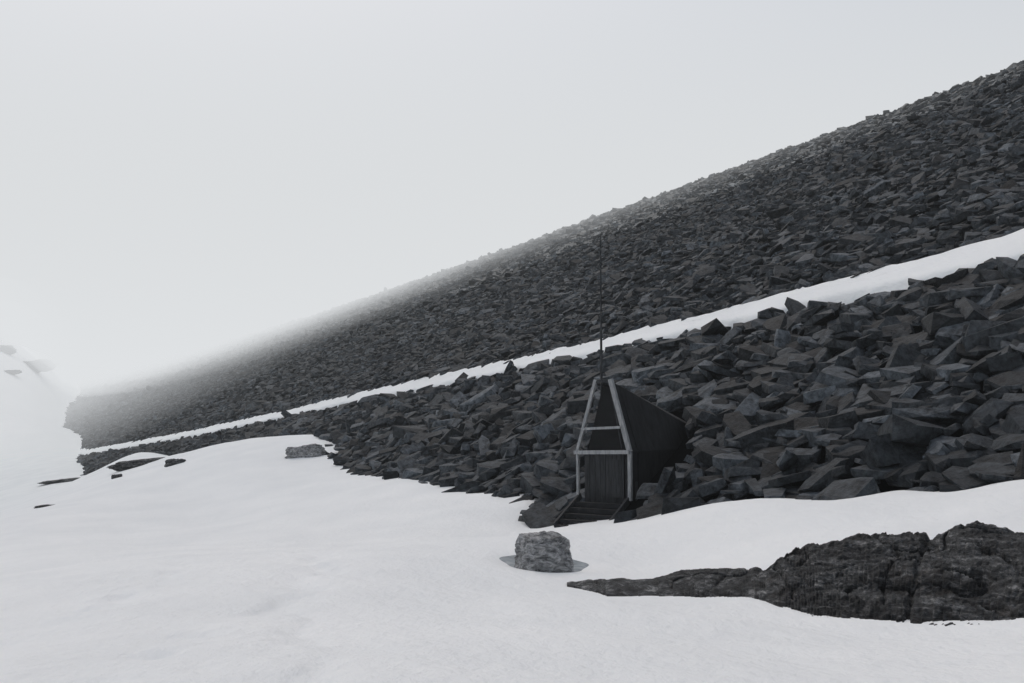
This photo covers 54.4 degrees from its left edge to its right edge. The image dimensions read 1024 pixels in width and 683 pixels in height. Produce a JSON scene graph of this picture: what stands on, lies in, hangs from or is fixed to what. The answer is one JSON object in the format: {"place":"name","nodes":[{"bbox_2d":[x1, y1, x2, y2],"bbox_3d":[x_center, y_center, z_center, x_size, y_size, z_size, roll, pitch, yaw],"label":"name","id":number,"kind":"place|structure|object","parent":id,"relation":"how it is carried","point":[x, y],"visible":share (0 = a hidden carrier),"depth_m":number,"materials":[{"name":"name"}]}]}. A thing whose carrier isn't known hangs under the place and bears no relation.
{"place":"outdoors","nodes":[
{"label":"outdoors","id":0,"kind":"place"},
{"bbox_2d":[0,341,1023,682],"bbox_3d":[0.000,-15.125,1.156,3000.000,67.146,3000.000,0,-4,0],"label":"snow ground","id":1,"kind":"structure","parent":0,"point":[262,559],"depth_m":15.54,"materials":[{"name":"white snow"}]},
{"bbox_2d":[0,345,16,354],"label":"snowfield rock","id":2,"kind":"object","parent":1,"relation":"on","point":[9,349],"visible":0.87,"depth_m":503.64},
{"bbox_2d":[4,370,21,374],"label":"snowfield rock","id":3,"kind":"object","parent":1,"relation":"on","point":[13,372],"visible":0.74,"depth_m":452.57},
{"bbox_2d":[23,359,56,372],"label":"snowfield rock","id":4,"kind":"object","parent":1,"relation":"on","point":[41,365],"visible":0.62,"depth_m":510.67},
{"bbox_2d":[35,504,54,507],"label":"snowfield rock","id":5,"kind":"object","parent":1,"relation":"on","point":[41,506],"visible":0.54,"depth_m":56.53,"materials":[{"name":"grey stone"}]},
{"bbox_2d":[38,477,80,483],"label":"snowfield rock","id":6,"kind":"object","parent":1,"relation":"on","point":[59,481],"visible":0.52,"depth_m":133.26,"materials":[{"name":"grey stone"}]},
{"bbox_2d":[111,474,121,478],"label":"snowfield rock","id":7,"kind":"object","parent":1,"relation":"on","point":[114,476],"visible":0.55,"depth_m":67.00,"materials":[{"name":"grey stone"}]},
{"bbox_2d":[107,457,164,470],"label":"snowfield rock","id":8,"kind":"object","parent":1,"relation":"on","point":[123,465],"visible":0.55,"depth_m":76.39,"materials":[{"name":"grey stone"}]},
{"bbox_2d":[164,459,185,466],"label":"snowfield rock","id":9,"kind":"object","parent":1,"relation":"on","point":[170,462],"visible":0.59,"depth_m":66.61,"materials":[{"name":"grey stone"}]},
{"bbox_2d":[285,444,326,458],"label":"snowfield rock","id":10,"kind":"object","parent":1,"relation":"on","point":[309,450],"visible":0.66,"depth_m":61.37,"materials":[{"name":"grey stone"}]},
{"bbox_2d":[63,60,1023,528],"bbox_3d":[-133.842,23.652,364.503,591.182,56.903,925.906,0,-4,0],"label":"rockfill dam","id":11,"kind":"structure","parent":1,"relation":"on","point":[917,386],"depth_m":51.89,"materials":[{"name":"black stone"}]},
{"bbox_2d":[80,228,1023,454],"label":"snow ledge","id":12,"kind":"object","parent":11,"relation":"on","point":[888,278],"visible":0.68,"depth_m":44.90,"materials":[{"name":"white snow"}]},
{"bbox_2d":[609,497,631,519],"bbox_3d":[3.216,5.202,30.134,0.070,0.997,1.644,-3,-5,35],"label":"stringer","id":13,"kind":"object","parent":11,"relation":"on","point":[624,505],"visible":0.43,"depth_m":30.34,"materials":[{"name":"grey wood"}]},
{"bbox_2d":[627,452,632,500],"bbox_3d":[3.644,4.165,30.739,0.110,1.500,0.120,-3,-5,35],"label":"post","id":14,"kind":"object","parent":11,"relation":"on","point":[630,475],"visible":1,"depth_m":30.70,"materials":[{"name":"grey wood"}]},
{"bbox_2d":[574,450,628,453],"bbox_3d":[2.798,3.479,31.275,1.983,0.170,0.060,-3,-5,35],"label":"eave bar","id":15,"kind":"object","parent":14,"relation":"attached to","point":[601,452],"visible":1,"depth_m":31.23,"materials":[{"name":"grey wood"}]},
{"bbox_2d":[608,378,631,451],"bbox_3d":[3.372,2.300,31.069,0.794,2.309,0.120,-3,-5,35],"label":"rafter","id":16,"kind":"object","parent":14,"relation":"on","point":[619,414],"visible":1,"depth_m":31.02,"materials":[{"name":"grey wood"}]},
{"bbox_2d":[581,426,620,429],"bbox_3d":[2.798,2.726,31.333,1.403,0.140,0.060,-3,-5,35],"label":"bar","id":17,"kind":"object","parent":16,"relation":"attached to","point":[598,428],"visible":1,"depth_m":31.30,"materials":[{"name":"grey wood"}]},
{"bbox_2d":[611,394,622,447],"bbox_3d":[3.304,2.457,31.353,0.399,1.810,0.050,-3,-5,35],"label":"brace","id":18,"kind":"object","parent":16,"relation":"attached to","point":[619,433],"visible":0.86,"depth_m":31.30,"materials":[{"name":"black wood"}]},
{"bbox_2d":[514,531,573,572],"bbox_3d":[0.600,3.750,17.613,1.000,0.801,0.948,6,-7,-24],"label":"boulder","id":19,"kind":"object","parent":1,"relation":"on","point":[545,551],"visible":0.85,"depth_m":17.29,"materials":[{"name":"grey stone"}]},
{"bbox_2d":[499,555,588,571],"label":"melt pool","id":20,"kind":"structure","parent":1,"relation":"on","point":[577,567],"depth_m":18.41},
{"bbox_2d":[554,524,567,527],"bbox_3d":[2.067,5.645,30.019,1.690,0.140,0.280,-3,-5,35],"label":"step","id":21,"kind":"object","parent":1,"relation":"on","point":[559,525],"visible":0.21,"depth_m":30.31,"materials":[{"name":"black wood"}]},
{"bbox_2d":[553,493,581,524],"bbox_3d":[1.750,5.280,31.157,0.070,0.997,1.644,-3,-5,35],"label":"stringer","id":22,"kind":"object","parent":1,"relation":"on","point":[571,504],"visible":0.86,"depth_m":31.12,"materials":[{"name":"grey wood"}]},
{"bbox_2d":[576,454,579,494],"bbox_3d":[2.112,4.247,31.808,0.100,1.501,0.100,-3,-5,35],"label":"post","id":23,"kind":"object","parent":22,"relation":"on","point":[578,474],"visible":1,"depth_m":31.78,"materials":[{"name":"grey wood"}]},
{"bbox_2d":[576,380,596,449],"bbox_3d":[2.381,2.363,31.760,0.776,2.279,0.100,-3,-5,35],"label":"rafter","id":24,"kind":"object","parent":23,"relation":"on","point":[586,416],"visible":1,"depth_m":31.72,"materials":[{"name":"grey wood"}]},
{"bbox_2d":[596,379,607,382],"bbox_3d":[2.879,1.254,31.492,0.586,0.120,0.090,-3,-5,35],"label":"top bar","id":25,"kind":"object","parent":24,"relation":"attached to","point":[600,381],"visible":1,"depth_m":31.49,"materials":[{"name":"black wood"}]},
{"bbox_2d":[559,518,596,524],"bbox_3d":[2.233,5.508,30.268,1.690,0.140,0.280,-3,-5,35],"label":"step","id":26,"kind":"object","parent":1,"relation":"on","point":[569,521],"visible":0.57,"depth_m":30.39,"materials":[{"name":"black wood"}]},
{"bbox_2d":[585,454,589,507],"bbox_3d":[2.419,4.783,31.928,0.178,2.450,0.030,-3,-5,35],"label":"front board","id":27,"kind":"object","parent":1,"relation":"on","point":[587,477],"visible":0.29,"depth_m":31.94,"materials":[{"name":"black wood"}]},
{"bbox_2d":[564,513,611,519],"bbox_3d":[2.400,5.372,30.516,1.690,0.140,0.280,-3,-5,35],"label":"step","id":28,"kind":"object","parent":1,"relation":"on","point":[587,516],"visible":0.79,"depth_m":30.47,"materials":[{"name":"black wood"}]},
{"bbox_2d":[569,507,616,514],"bbox_3d":[2.566,5.235,30.765,1.690,0.140,0.280,-3,-5,35],"label":"step","id":29,"kind":"object","parent":28,"relation":"on","point":[593,510],"visible":0.79,"depth_m":30.68,"materials":[{"name":"black wood"}]},
{"bbox_2d":[574,501,620,508],"bbox_3d":[2.732,5.099,31.014,1.690,0.140,0.280,-3,-5,35],"label":"step","id":30,"kind":"object","parent":29,"relation":"on","point":[597,505],"visible":1,"depth_m":30.92,"materials":[{"name":"grey wood"}]},
{"bbox_2d":[590,454,595,507],"bbox_3d":[2.583,4.775,31.826,0.178,2.450,0.030,-3,-5,35],"label":"front board","id":31,"kind":"object","parent":1,"relation":"on","point":[592,477],"visible":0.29,"depth_m":31.84,"materials":[{"name":"black wood"}]},
{"bbox_2d":[595,454,600,502],"bbox_3d":[2.743,4.767,31.718,0.178,2.450,0.030,-3,-5,35],"label":"front board","id":32,"kind":"object","parent":1,"relation":"on","point":[597,481],"visible":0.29,"depth_m":31.74,"materials":[{"name":"black wood"}]},
{"bbox_2d":[600,454,605,502],"bbox_3d":[2.897,4.758,31.601,0.178,2.450,0.030,-3,-5,35],"label":"front board","id":33,"kind":"object","parent":1,"relation":"on","point":[603,474],"visible":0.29,"depth_m":31.62,"materials":[{"name":"black wood"}]},
{"bbox_2d":[606,454,610,502],"bbox_3d":[3.058,4.750,31.494,0.178,2.450,0.030,-3,-5,35],"label":"front board","id":34,"kind":"object","parent":1,"relation":"on","point":[608,486],"visible":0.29,"depth_m":31.51,"materials":[{"name":"black wood"}]},
{"bbox_2d":[611,454,616,502],"bbox_3d":[3.212,4.741,31.378,0.178,2.450,0.030,-3,-5,35],"label":"front board","id":35,"kind":"object","parent":1,"relation":"on","point":[613,500],"visible":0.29,"depth_m":31.39,"materials":[{"name":"black wood"}]},
{"bbox_2d":[616,454,621,503],"bbox_3d":[3.371,4.732,31.267,0.178,2.450,0.030,-3,-5,35],"label":"front board","id":36,"kind":"object","parent":1,"relation":"on","point":[619,500],"visible":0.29,"depth_m":31.30,"materials":[{"name":"black wood"}]},
{"bbox_2d":[622,454,627,502],"bbox_3d":[3.531,4.724,31.159,0.178,2.450,0.030,-3,-5,35],"label":"front board","id":37,"kind":"object","parent":1,"relation":"on","point":[626,492],"visible":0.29,"depth_m":31.15,"materials":[{"name":"black wood"}]},
{"bbox_2d":[610,459,621,497],"bbox_3d":[3.280,4.309,31.308,0.400,1.200,0.030,-3,-5,35],"label":"door","id":38,"kind":"structure","parent":37,"relation":"attached to","point":[616,476],"depth_m":31.29,"materials":[{"name":"grey wood"}]},
{"bbox_2d":[615,384,637,502],"bbox_3d":[3.539,3.606,31.234,0.650,4.690,0.500,-3,-5,35],"label":"cheek","id":39,"kind":"object","parent":1,"relation":"on","point":[634,453],"visible":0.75,"depth_m":31.22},
{"bbox_2d":[635,482,637,500],"bbox_3d":[3.857,4.982,30.771,0.040,1.276,0.090,-3,-5,35],"label":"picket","id":40,"kind":"object","parent":1,"relation":"on","point":[636,486],"visible":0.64,"depth_m":30.77,"materials":[{"name":"black wood"}]},
{"bbox_2d":[587,385,686,487],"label":"roof and walls","id":41,"kind":"structure","parent":1,"relation":"on","point":[659,434],"depth_m":32.40,"materials":[{"name":"black wood"}]},
{"bbox_2d":[599,237,602,394],"bbox_3d":[2.891,1.009,32.217,0.105,8.898,0.110,0,-4,0],"label":"antenna mast","id":42,"kind":"object","parent":41,"relation":"attached to","point":[601,361],"visible":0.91,"depth_m":32.31,"materials":[{"name":"black metal"}]},
{"bbox_2d":[588,387,625,449],"bbox_3d":[3.123,2.477,31.748,1.660,2.080,0.001,-3,-5,35],"label":"panel","id":43,"kind":"object","parent":41,"relation":"attached to","point":[604,439],"visible":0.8,"depth_m":31.84,"materials":[{"name":"black wood"}]},
{"bbox_2d":[567,520,1023,625],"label":"rock outcrop","id":44,"kind":"object","parent":1,"relation":"on","point":[971,571],"visible":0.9,"depth_m":12.61,"materials":[{"name":"grey stone"}]},
{"bbox_2d":[0,0,1023,369],"label":"sky","id":45,"kind":"structure","parent":0,"point":[177,176],"materials":[{"name":"white"}]},
{"bbox_2d":[622,455,624,497],"bbox_3d":[3.490,4.223,31.161,0.060,1.350,0.070,-3,-5,35],"label":"door jamb","id":46,"kind":"object","parent":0,"point":[623,476],"depth_m":31.14,"materials":[{"name":"black wood"}]}
]}

